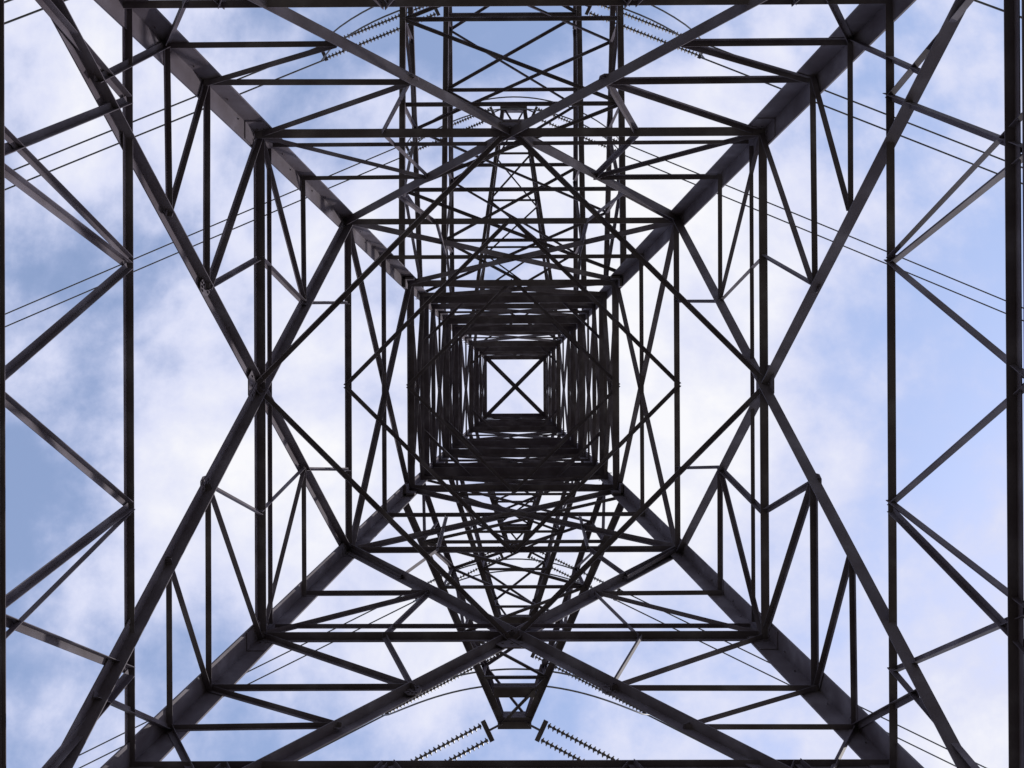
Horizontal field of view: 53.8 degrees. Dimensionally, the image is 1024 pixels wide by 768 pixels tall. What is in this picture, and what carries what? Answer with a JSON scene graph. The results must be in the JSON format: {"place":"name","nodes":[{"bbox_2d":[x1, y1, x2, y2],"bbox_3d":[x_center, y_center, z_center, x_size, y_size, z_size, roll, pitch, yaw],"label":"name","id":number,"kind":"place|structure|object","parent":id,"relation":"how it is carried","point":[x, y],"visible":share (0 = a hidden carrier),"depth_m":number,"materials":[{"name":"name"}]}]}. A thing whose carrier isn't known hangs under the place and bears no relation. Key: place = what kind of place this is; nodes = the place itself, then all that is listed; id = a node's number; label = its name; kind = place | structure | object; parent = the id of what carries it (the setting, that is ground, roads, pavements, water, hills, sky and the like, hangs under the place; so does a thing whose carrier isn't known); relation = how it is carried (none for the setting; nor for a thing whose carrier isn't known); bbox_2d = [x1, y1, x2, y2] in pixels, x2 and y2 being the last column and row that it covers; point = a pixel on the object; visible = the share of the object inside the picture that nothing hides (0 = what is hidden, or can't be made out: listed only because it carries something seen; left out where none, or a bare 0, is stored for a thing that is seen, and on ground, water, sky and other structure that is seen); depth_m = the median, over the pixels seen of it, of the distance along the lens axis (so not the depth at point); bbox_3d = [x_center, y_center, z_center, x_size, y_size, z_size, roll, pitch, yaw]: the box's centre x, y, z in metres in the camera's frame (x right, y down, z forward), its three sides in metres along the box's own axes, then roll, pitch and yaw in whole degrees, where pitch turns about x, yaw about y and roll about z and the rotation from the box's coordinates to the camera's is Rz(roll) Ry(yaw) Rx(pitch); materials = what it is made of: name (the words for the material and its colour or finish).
{"place":"outdoors","nodes":[
{"label":"outdoors","id":0,"kind":"place"},
{"bbox_2d":[4,0,1023,767],"label":"sky","id":1,"kind":"structure","parent":0,"point":[190,387],"materials":[{"name":"blue"}]},
{"bbox_3d":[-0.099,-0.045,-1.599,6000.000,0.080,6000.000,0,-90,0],"label":"ground","id":2,"kind":"structure","parent":0,"visible":0},
{"bbox_2d":[0,0,1023,767],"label":"transmission tower","id":3,"kind":"structure","parent":2,"relation":"on","point":[546,466],"depth_m":14.20,"materials":[{"name":"metal"}]},
{"bbox_2d":[4,0,67,24],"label":"power line","id":4,"kind":"object","parent":3,"relation":"attached to","point":[25,15],"visible":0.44,"depth_m":20.30,"materials":[{"name":"metal"}]},
{"bbox_2d":[5,47,324,189],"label":"power line","id":5,"kind":"object","parent":3,"relation":"attached to","point":[145,131],"visible":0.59,"depth_m":27.58,"materials":[{"name":"metal"}]},
{"bbox_2d":[5,148,408,326],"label":"power line","id":6,"kind":"object","parent":3,"relation":"attached to","point":[188,236],"visible":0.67,"depth_m":35.52,"materials":[{"name":"metal"}]},
{"bbox_2d":[79,596,415,767],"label":"power line","id":7,"kind":"object","parent":3,"relation":"attached to","point":[252,681],"visible":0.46,"depth_m":36.01,"materials":[{"name":"metal"}]},
{"bbox_2d":[297,716,383,760],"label":"power line","id":8,"kind":"object","parent":3,"relation":"attached to","point":[345,735],"visible":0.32,"depth_m":28.14,"materials":[{"name":"metal"}]},
{"bbox_2d":[646,713,732,758],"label":"power line","id":9,"kind":"object","parent":3,"relation":"attached to","point":[681,732],"visible":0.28,"depth_m":28.11,"materials":[{"name":"metal"}]},
{"bbox_2d":[617,590,986,767],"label":"power line","id":10,"kind":"object","parent":3,"relation":"attached to","point":[789,684],"visible":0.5,"depth_m":35.91,"materials":[{"name":"metal"}]},
{"bbox_2d":[625,145,1022,320],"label":"power line","id":11,"kind":"object","parent":3,"relation":"attached to","point":[837,231],"visible":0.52,"depth_m":35.46,"materials":[{"name":"metal"}]},
{"bbox_2d":[701,46,1022,184],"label":"power line","id":12,"kind":"object","parent":3,"relation":"attached to","point":[879,126],"visible":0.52,"depth_m":27.41,"materials":[{"name":"metal"}]},
{"bbox_2d":[974,0,1021,18],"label":"power line","id":13,"kind":"object","parent":3,"relation":"attached to","point":[989,5],"depth_m":20.24,"materials":[{"name":"metal"}]}
]}

